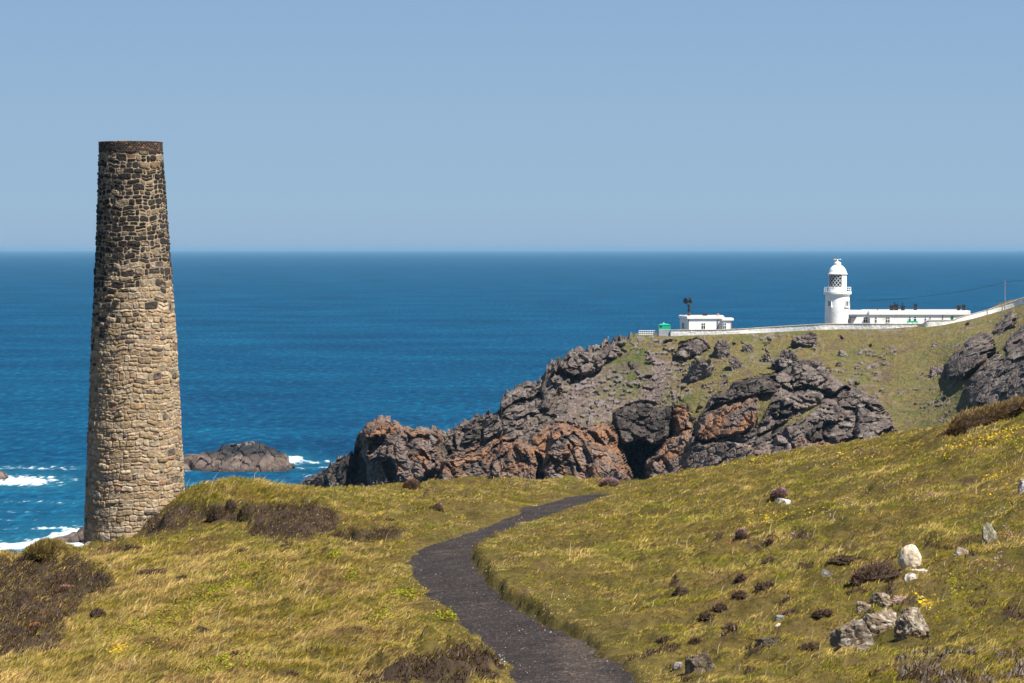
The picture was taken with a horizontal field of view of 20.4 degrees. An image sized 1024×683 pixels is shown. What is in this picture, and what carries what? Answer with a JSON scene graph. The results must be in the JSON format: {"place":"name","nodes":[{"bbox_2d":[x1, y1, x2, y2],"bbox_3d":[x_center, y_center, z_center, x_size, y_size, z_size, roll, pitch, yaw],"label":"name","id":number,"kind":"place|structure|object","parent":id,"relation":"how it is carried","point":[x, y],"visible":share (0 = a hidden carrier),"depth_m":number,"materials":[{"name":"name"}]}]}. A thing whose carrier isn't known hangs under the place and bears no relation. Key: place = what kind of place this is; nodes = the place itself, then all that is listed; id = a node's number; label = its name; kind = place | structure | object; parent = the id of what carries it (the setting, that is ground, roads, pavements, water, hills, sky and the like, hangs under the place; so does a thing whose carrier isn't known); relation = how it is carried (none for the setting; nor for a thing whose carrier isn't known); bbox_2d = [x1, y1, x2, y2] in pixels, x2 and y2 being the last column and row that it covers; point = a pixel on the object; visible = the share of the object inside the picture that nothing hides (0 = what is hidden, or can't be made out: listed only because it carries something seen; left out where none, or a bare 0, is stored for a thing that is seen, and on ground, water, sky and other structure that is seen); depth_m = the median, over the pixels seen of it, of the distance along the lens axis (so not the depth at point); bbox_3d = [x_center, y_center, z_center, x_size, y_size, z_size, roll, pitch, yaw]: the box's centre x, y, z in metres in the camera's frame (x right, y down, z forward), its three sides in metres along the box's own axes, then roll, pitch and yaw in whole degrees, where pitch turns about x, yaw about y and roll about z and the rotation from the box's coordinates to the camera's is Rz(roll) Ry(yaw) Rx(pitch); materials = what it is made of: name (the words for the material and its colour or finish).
{"place":"outdoors","nodes":[
{"label":"outdoors","id":0,"kind":"place"},
{"bbox_2d":[0,251,1023,553],"bbox_3d":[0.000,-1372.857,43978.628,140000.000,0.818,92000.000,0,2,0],"label":"sea","id":1,"kind":"structure","parent":0,"point":[308,363],"depth_m":2318.00,"materials":[{"name":"liquid"}]},
{"bbox_2d":[0,471,8,479],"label":"sea rock","id":2,"kind":"object","parent":1,"relation":"in","point":[3,475],"visible":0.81,"depth_m":739.50,"materials":[{"name":"stone"}]},
{"bbox_2d":[51,527,83,543],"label":"sea rock","id":3,"kind":"object","parent":1,"relation":"in","point":[74,537],"visible":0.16,"depth_m":579.47,"materials":[{"name":"grey stone"}]},
{"bbox_2d":[183,441,294,471],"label":"sea rock","id":4,"kind":"object","parent":1,"relation":"in","point":[251,456],"visible":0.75,"depth_m":770.24,"materials":[{"name":"grey stone"}]},
{"bbox_2d":[0,401,1023,682],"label":"ground","id":5,"kind":"structure","parent":0,"point":[562,623],"depth_m":61.40,"materials":[{"name":"green plant"}]},
{"bbox_2d":[28,622,42,631],"bbox_3d":[-9.799,5.864,58.528,0.432,0.250,0.367,0,2,0],"label":"thrift cushion","id":6,"kind":"object","parent":5,"relation":"on","point":[34,625],"visible":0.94,"depth_m":58.45,"materials":[{"name":"brown plant"}]},
{"bbox_2d":[21,537,72,561],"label":"grass hummock","id":7,"kind":"object","parent":5,"relation":"on","point":[41,549],"depth_m":86.33,"materials":[{"name":"plant"}]},
{"bbox_2d":[43,644,59,650],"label":"heather clump","id":8,"kind":"object","parent":5,"relation":"on","point":[48,645],"visible":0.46,"depth_m":56.24,"materials":[{"name":"brown plant"}]},
{"bbox_2d":[58,584,74,592],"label":"thrift cushion","id":9,"kind":"object","parent":5,"relation":"on","point":[62,587],"visible":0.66,"depth_m":71.24,"materials":[{"name":"plant"}]},
{"bbox_2d":[89,607,106,618],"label":"heather clump","id":10,"kind":"object","parent":5,"relation":"on","point":[96,612],"visible":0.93,"depth_m":64.84,"materials":[{"name":"brown plant"}]},
{"bbox_2d":[119,543,140,551],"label":"heather clump","id":11,"kind":"object","parent":5,"relation":"on","point":[128,547],"visible":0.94,"depth_m":86.59,"materials":[{"name":"brown plant"}]},
{"bbox_2d":[83,140,184,545],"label":"stone chimney","id":12,"kind":"object","parent":5,"relation":"on","point":[134,477],"visible":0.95,"depth_m":98.78,"materials":[{"name":"stone"}]},
{"bbox_2d":[142,641,158,647],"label":"heather clump","id":13,"kind":"object","parent":5,"relation":"on","point":[151,642],"visible":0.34,"depth_m":55.24,"materials":[{"name":"plant"}]},
{"bbox_2d":[136,567,169,576],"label":"heather clump","id":14,"kind":"object","parent":5,"relation":"on","point":[148,571],"visible":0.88,"depth_m":73.50,"materials":[{"name":"brown plant"}]},
{"bbox_2d":[176,573,188,580],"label":"heather clump","id":15,"kind":"object","parent":5,"relation":"on","point":[182,577],"visible":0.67,"depth_m":70.77,"materials":[{"name":"plant"}]},
{"bbox_2d":[195,625,210,633],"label":"heather clump","id":16,"kind":"object","parent":5,"relation":"on","point":[202,628],"visible":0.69,"depth_m":58.15,"materials":[{"name":"brown plant"}]},
{"bbox_2d":[205,504,224,522],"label":"moss cushion","id":17,"kind":"object","parent":5,"relation":"on","point":[214,512],"visible":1,"depth_m":92.83,"materials":[{"name":"brown plant"}]},
{"bbox_2d":[223,498,236,513],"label":"moss cushion","id":18,"kind":"object","parent":5,"relation":"on","point":[230,505],"visible":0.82,"depth_m":93.98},
{"bbox_2d":[229,650,241,656],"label":"heather clump","id":19,"kind":"object","parent":5,"relation":"on","point":[234,652],"visible":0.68,"depth_m":51.25,"materials":[{"name":"brown plant"}]},
{"bbox_2d":[235,546,249,552],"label":"heather clump","id":20,"kind":"object","parent":5,"relation":"on","point":[242,549],"visible":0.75,"depth_m":77.09,"materials":[{"name":"brown plant"}]},
{"bbox_2d":[236,502,253,521],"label":"moss cushion","id":21,"kind":"object","parent":5,"relation":"on","point":[245,513],"visible":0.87,"depth_m":90.54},
{"bbox_2d":[283,669,300,677],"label":"heather clump","id":22,"kind":"object","parent":5,"relation":"on","point":[292,672],"visible":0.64,"depth_m":47.86,"materials":[{"name":"brown plant"}]},
{"bbox_2d":[402,478,420,489],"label":"thrift cushion","id":23,"kind":"object","parent":5,"relation":"on","point":[413,484],"visible":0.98,"depth_m":105.62,"materials":[{"name":"brown plant"}]},
{"bbox_2d":[435,502,444,511],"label":"thrift cushion","id":24,"kind":"object","parent":5,"relation":"on","point":[439,506],"visible":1,"depth_m":89.29,"materials":[{"name":"plant"}]},
{"bbox_2d":[0,479,1023,682],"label":"heather","id":25,"kind":"object","parent":5,"relation":"on","point":[913,673],"visible":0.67,"depth_m":61.09,"materials":[{"name":"brown plant"}]},
{"bbox_2d":[80,507,1005,677],"bbox_3d":[-0.203,4.869,61.523,17.299,2.852,31.787,0,2,0],"label":"leafy ground cover","id":26,"kind":"object","parent":5,"relation":"on","point":[408,591],"visible":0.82,"depth_m":60.97,"materials":[{"name":"green plant"}]},
{"bbox_2d":[106,425,1023,652],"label":"yellow flowers","id":27,"kind":"object","parent":5,"relation":"on","point":[918,596],"visible":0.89,"depth_m":72.05,"materials":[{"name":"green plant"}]},
{"bbox_2d":[154,440,1023,569],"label":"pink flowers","id":28,"kind":"object","parent":5,"relation":"on","point":[757,526],"visible":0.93,"depth_m":73.96,"materials":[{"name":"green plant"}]},
{"bbox_2d":[598,477,619,486],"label":"thrift cushion","id":29,"kind":"object","parent":5,"relation":"on","point":[610,481],"visible":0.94,"depth_m":109.14,"materials":[{"name":"pink plant"}]},
{"bbox_2d":[656,635,670,643],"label":"heather clump","id":30,"kind":"object","parent":5,"relation":"on","point":[664,639],"visible":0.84,"depth_m":49.28,"materials":[{"name":"brown plant"}]},
{"bbox_2d":[672,662,682,670],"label":"rock","id":31,"kind":"object","parent":5,"relation":"on","point":[677,666],"visible":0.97,"depth_m":45.55,"materials":[{"name":"grey stone"}]},
{"bbox_2d":[670,585,689,596],"bbox_3d":[3.295,4.874,55.334,0.444,0.282,0.412,1,2,36],"label":"heather clump","id":32,"kind":"object","parent":5,"relation":"on","point":[680,591],"visible":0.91,"depth_m":55.25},
{"bbox_2d":[687,636,701,644],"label":"heather clump","id":33,"kind":"object","parent":5,"relation":"on","point":[695,641],"visible":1,"depth_m":48.12,"materials":[{"name":"brown plant"}]},
{"bbox_2d":[684,652,714,674],"bbox_3d":[2.907,5.094,44.481,0.420,0.530,0.409,-1,2,-20],"label":"rock","id":34,"kind":"object","parent":5,"relation":"on","point":[695,663],"visible":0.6,"depth_m":44.33,"materials":[{"name":"grey stone"}]},
{"bbox_2d":[388,501,1020,667],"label":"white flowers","id":35,"kind":"object","parent":5,"relation":"on","point":[704,539],"visible":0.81,"depth_m":59.01,"materials":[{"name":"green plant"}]},
{"bbox_2d":[698,611,712,620],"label":"heather clump","id":36,"kind":"object","parent":5,"relation":"on","point":[704,615],"visible":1,"depth_m":51.02,"materials":[{"name":"brown plant"}]},
{"bbox_2d":[711,601,728,611],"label":"heather clump","id":37,"kind":"object","parent":5,"relation":"on","point":[721,607],"visible":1,"depth_m":51.56,"materials":[{"name":"brown plant"}]},
{"bbox_2d":[720,621,737,630],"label":"heather clump","id":38,"kind":"object","parent":5,"relation":"on","point":[728,625],"visible":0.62,"depth_m":48.89,"materials":[{"name":"brown plant"}]},
{"bbox_2d":[730,590,747,599],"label":"heather clump","id":39,"kind":"object","parent":5,"relation":"on","point":[740,594],"visible":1,"depth_m":53.01,"materials":[{"name":"brown plant"}]},
{"bbox_2d":[733,573,746,582],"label":"heather clump","id":40,"kind":"object","parent":5,"relation":"on","point":[738,578],"visible":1,"depth_m":55.20,"materials":[{"name":"brown plant"}]},
{"bbox_2d":[733,528,747,540],"bbox_3d":[5.224,4.403,64.824,0.420,0.357,0.357,-1,2,-21],"label":"thrift cushion","id":41,"kind":"object","parent":5,"relation":"on","point":[740,534],"visible":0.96,"depth_m":64.75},
{"bbox_2d":[753,579,774,592],"bbox_3d":[4.762,4.607,53.416,0.544,0.304,0.542,0,2,0],"label":"heather clump","id":42,"kind":"object","parent":5,"relation":"on","point":[763,585],"visible":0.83,"depth_m":53.33,"materials":[{"name":"brown plant"}]},
{"bbox_2d":[755,637,779,650],"bbox_3d":[4.150,4.953,45.960,0.444,0.403,0.355,0,2,0],"label":"rock","id":43,"kind":"object","parent":5,"relation":"on","point":[770,641],"visible":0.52,"depth_m":45.81,"materials":[{"name":"grey stone"}]},
{"bbox_2d":[759,556,777,564],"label":"heather clump","id":44,"kind":"object","parent":5,"relation":"on","point":[770,559],"visible":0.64,"depth_m":59.52,"materials":[{"name":"brown plant"}]},
{"bbox_2d":[764,538,774,544],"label":"heather clump","id":45,"kind":"object","parent":5,"relation":"on","point":[768,541],"visible":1,"depth_m":63.27,"materials":[{"name":"brown plant"}]},
{"bbox_2d":[769,486,788,501],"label":"thrift cushion","id":46,"kind":"object","parent":5,"relation":"on","point":[776,493],"visible":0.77,"depth_m":75.86,"materials":[{"name":"plant"}]},
{"bbox_2d":[774,615,783,621],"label":"rock","id":47,"kind":"object","parent":5,"relation":"on","point":[777,617],"visible":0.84,"depth_m":49.28,"materials":[{"name":"white stone"}]},
{"bbox_2d":[780,608,799,616],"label":"heather clump","id":48,"kind":"object","parent":5,"relation":"on","point":[786,612],"visible":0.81,"depth_m":49.96,"materials":[{"name":"brown plant"}]},
{"bbox_2d":[798,640,820,650],"bbox_3d":[4.744,4.871,45.267,0.441,0.215,0.388,0,2,0],"label":"heather clump","id":49,"kind":"object","parent":5,"relation":"on","point":[809,645],"visible":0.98,"depth_m":45.20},
{"bbox_2d":[809,607,834,617],"bbox_3d":[5.275,4.612,48.378,0.491,0.207,0.456,0,2,0],"label":"heather clump","id":50,"kind":"object","parent":5,"relation":"on","point":[826,612],"visible":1,"depth_m":48.29,"materials":[{"name":"brown plant"}]},
{"bbox_2d":[818,568,832,576],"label":"rock","id":51,"kind":"object","parent":5,"relation":"on","point":[827,572],"visible":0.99,"depth_m":52.75,"materials":[{"name":"grey stone"}]},
{"bbox_2d":[824,553,857,564],"bbox_3d":[6.290,4.163,54.386,0.715,0.258,0.545,0,2,0],"label":"heather clump","id":52,"kind":"object","parent":5,"relation":"on","point":[841,559],"visible":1,"depth_m":54.30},
{"bbox_2d":[829,619,873,652],"bbox_3d":[5.287,4.688,44.285,0.673,0.767,0.433,0,2,0],"label":"rock","id":53,"kind":"object","parent":5,"relation":"on","point":[852,631],"visible":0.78,"depth_m":44.13,"materials":[{"name":"grey stone"}]},
{"bbox_2d":[845,586,870,594],"bbox_3d":[6.123,4.440,50.263,0.490,0.265,0.499,0,2,0],"label":"heather clump","id":54,"kind":"object","parent":5,"relation":"on","point":[860,589],"visible":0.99,"depth_m":50.22,"materials":[{"name":"brown plant"}]},
{"bbox_2d":[853,643,868,651],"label":"rock","id":55,"kind":"object","parent":5,"relation":"on","point":[865,646],"visible":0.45,"depth_m":44.00,"materials":[{"name":"beige stone"}]},
{"bbox_2d":[856,601,870,614],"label":"rock","id":56,"kind":"object","parent":5,"relation":"on","point":[861,606],"visible":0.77,"depth_m":48.30,"materials":[{"name":"grey stone"}]},
{"bbox_2d":[847,560,904,586],"bbox_3d":[6.545,4.191,50.981,1.116,0.568,1.059,0,2,0],"label":"heather clump","id":57,"kind":"object","parent":5,"relation":"on","point":[877,571],"visible":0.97,"depth_m":50.79,"materials":[{"name":"brown plant"}]},
{"bbox_2d":[862,607,896,636],"bbox_3d":[5.875,4.601,45.641,0.661,0.652,0.503,0,2,0],"label":"rock","id":58,"kind":"object","parent":5,"relation":"on","point":[883,620],"visible":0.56,"depth_m":45.43,"materials":[{"name":"grey stone"}]},
{"bbox_2d":[869,592,891,607],"bbox_3d":[6.393,4.450,49.054,0.416,0.270,0.290,1,2,31],"label":"rock","id":59,"kind":"object","parent":5,"relation":"on","point":[883,599],"visible":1,"depth_m":48.95,"materials":[{"name":"grey stone"}]},
{"bbox_2d":[892,595,905,606],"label":"rock","id":60,"kind":"object","parent":5,"relation":"on","point":[896,600],"visible":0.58,"depth_m":48.61,"materials":[{"name":"stone"}]},
{"bbox_2d":[897,544,921,569],"bbox_3d":[7.239,3.956,51.794,0.436,0.540,0.392,0,2,0],"label":"boulder","id":61,"kind":"object","parent":5,"relation":"on","point":[909,555],"visible":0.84,"depth_m":51.65,"materials":[{"name":"beige stone"}]},
{"bbox_2d":[903,572,916,582],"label":"rock","id":62,"kind":"object","parent":5,"relation":"on","point":[909,575],"visible":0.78,"depth_m":49.90,"materials":[{"name":"white stone"}]},
{"bbox_2d":[893,607,929,641],"bbox_3d":[6.294,4.533,44.664,0.564,0.713,0.558,0,2,0],"label":"rock","id":63,"kind":"object","parent":5,"relation":"on","point":[909,621],"visible":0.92,"depth_m":44.52,"materials":[{"name":"grey stone"}]},
{"bbox_2d":[910,569,927,572],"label":"rock","id":64,"kind":"object","parent":5,"relation":"on","point":[920,570],"visible":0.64,"depth_m":50.78,"materials":[{"name":"white stone"}]},
{"bbox_2d":[953,547,968,555],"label":"rock","id":65,"kind":"object","parent":5,"relation":"on","point":[959,550],"visible":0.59,"depth_m":52.04,"materials":[{"name":"beige stone"}]},
{"bbox_2d":[936,394,1023,436],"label":"turf bank","id":66,"kind":"structure","parent":5,"relation":"on","point":[984,416],"depth_m":80.66,"materials":[{"name":"brown plant"}]},
{"bbox_2d":[981,523,997,542],"bbox_3d":[9.001,3.689,53.534,0.354,0.582,0.186,0,2,0],"label":"rock","id":67,"kind":"object","parent":5,"relation":"on","point":[988,532],"visible":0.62,"depth_m":53.45,"materials":[{"name":"grey stone"}]},
{"bbox_2d":[1017,479,1023,492],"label":"rock","id":68,"kind":"object","parent":5,"relation":"on","point":[1020,487],"visible":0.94,"depth_m":61.85,"materials":[{"name":"grey stone"}]},
{"bbox_2d":[0,0,1023,250],"label":"sky","id":69,"kind":"structure","parent":0,"point":[281,125],"materials":[{"name":"blue"}]},
{"bbox_2d":[405,494,634,682],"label":"path","id":70,"kind":"structure","parent":0,"point":[451,581],"depth_m":55.83,"materials":[{"name":"grey gravel"}]},
{"bbox_2d":[298,298,1023,488],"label":"headland","id":71,"kind":"structure","parent":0,"point":[645,404],"depth_m":700.83,"materials":[{"name":"stone"}]},
{"bbox_2d":[587,415,594,424],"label":"crag boulder","id":72,"kind":"object","parent":71,"relation":"on","point":[590,419],"visible":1,"depth_m":707.07,"materials":[{"name":"grey stone"}]},
{"bbox_2d":[639,330,656,335],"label":"railing fence","id":73,"kind":"object","parent":71,"relation":"on","point":[652,332],"visible":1,"depth_m":747.67,"materials":[{"name":"white metal"}]},
{"bbox_2d":[658,329,670,335],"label":"block plinth","id":74,"kind":"structure","parent":71,"relation":"on","point":[664,332],"depth_m":745.90,"materials":[{"name":"white paint"}]},
{"bbox_2d":[658,323,670,328],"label":"green hut","id":75,"kind":"object","parent":74,"relation":"on","point":[664,326],"visible":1,"depth_m":746.16,"materials":[{"name":"paint"}]},
{"bbox_2d":[687,358,713,382],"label":"crag boulder","id":76,"kind":"object","parent":71,"relation":"on","point":[699,369],"visible":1,"depth_m":718.29,"materials":[{"name":"grey stone"}]},
{"bbox_2d":[679,313,733,329],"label":"signal house","id":77,"kind":"structure","parent":71,"relation":"on","point":[701,322],"depth_m":752.63,"materials":[{"name":"white paint"}]},
{"bbox_2d":[683,297,694,315],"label":"foghorn","id":78,"kind":"object","parent":77,"relation":"on","point":[686,300],"visible":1,"depth_m":756.81,"materials":[{"name":"black paint"}]},
{"bbox_2d":[701,323,705,328],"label":"window","id":79,"kind":"structure","parent":77,"relation":"in","point":[703,325],"depth_m":752.57,"materials":[{"name":"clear glass"}]},
{"bbox_2d":[712,339,729,358],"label":"crag boulder","id":80,"kind":"object","parent":71,"relation":"on","point":[721,348],"visible":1,"depth_m":728.55,"materials":[{"name":"grey stone"}]},
{"bbox_2d":[728,355,742,370],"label":"crag boulder","id":81,"kind":"object","parent":71,"relation":"on","point":[735,363],"visible":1,"depth_m":719.26,"materials":[{"name":"grey stone"}]},
{"bbox_2d":[741,343,753,352],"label":"crag boulder","id":82,"kind":"object","parent":71,"relation":"on","point":[747,348],"visible":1,"depth_m":731.13,"materials":[{"name":"grey stone"}]},
{"bbox_2d":[761,352,770,361],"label":"crag boulder","id":83,"kind":"object","parent":71,"relation":"on","point":[766,357],"visible":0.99,"depth_m":723.18,"materials":[{"name":"grey stone"}]},
{"bbox_2d":[770,359,782,371],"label":"crag boulder","id":84,"kind":"object","parent":71,"relation":"on","point":[774,364],"visible":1,"depth_m":715.34,"materials":[{"name":"grey stone"}]},
{"bbox_2d":[777,350,800,369],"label":"crag boulder","id":85,"kind":"object","parent":71,"relation":"on","point":[790,358],"visible":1,"depth_m":712.43,"materials":[{"name":"grey stone"}]},
{"bbox_2d":[790,332,818,346],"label":"crag boulder","id":86,"kind":"object","parent":71,"relation":"on","point":[809,339],"visible":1,"depth_m":731.25,"materials":[{"name":"grey stone"}]},
{"bbox_2d":[823,259,850,323],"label":"lighthouse","id":87,"kind":"object","parent":71,"relation":"on","point":[837,302],"visible":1,"depth_m":752.59,"materials":[{"name":"white paint"}]},
{"bbox_2d":[838,350,847,356],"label":"crag boulder","id":88,"kind":"object","parent":71,"relation":"on","point":[841,353],"visible":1,"depth_m":722.02,"materials":[{"name":"grey stone"}]},
{"bbox_2d":[671,297,1023,335],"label":"boundary wall","id":89,"kind":"structure","parent":71,"relation":"on","point":[1008,305],"depth_m":741.41,"materials":[{"name":"paint"}]},
{"bbox_2d":[848,302,969,323],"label":"cottage row","id":90,"kind":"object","parent":71,"relation":"on","point":[893,314],"visible":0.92,"depth_m":752.21,"materials":[{"name":"white paint"}]},
{"bbox_2d":[863,317,867,322],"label":"window","id":91,"kind":"structure","parent":90,"relation":"in","point":[865,319],"depth_m":753.49,"materials":[{"name":"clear glass"}]},
{"bbox_2d":[929,366,943,376],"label":"crag boulder","id":92,"kind":"object","parent":71,"relation":"on","point":[935,371],"visible":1,"depth_m":696.51,"materials":[{"name":"grey stone"}]},
{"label":"utility pole","id":93,"kind":"object","parent":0,"visible":0},
{"bbox_2d":[867,282,1004,300],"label":"overhead wire","id":94,"kind":"object","parent":93,"relation":"attached to","point":[938,294],"visible":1,"depth_m":767.81,"materials":[{"name":"black paint"}]}
]}

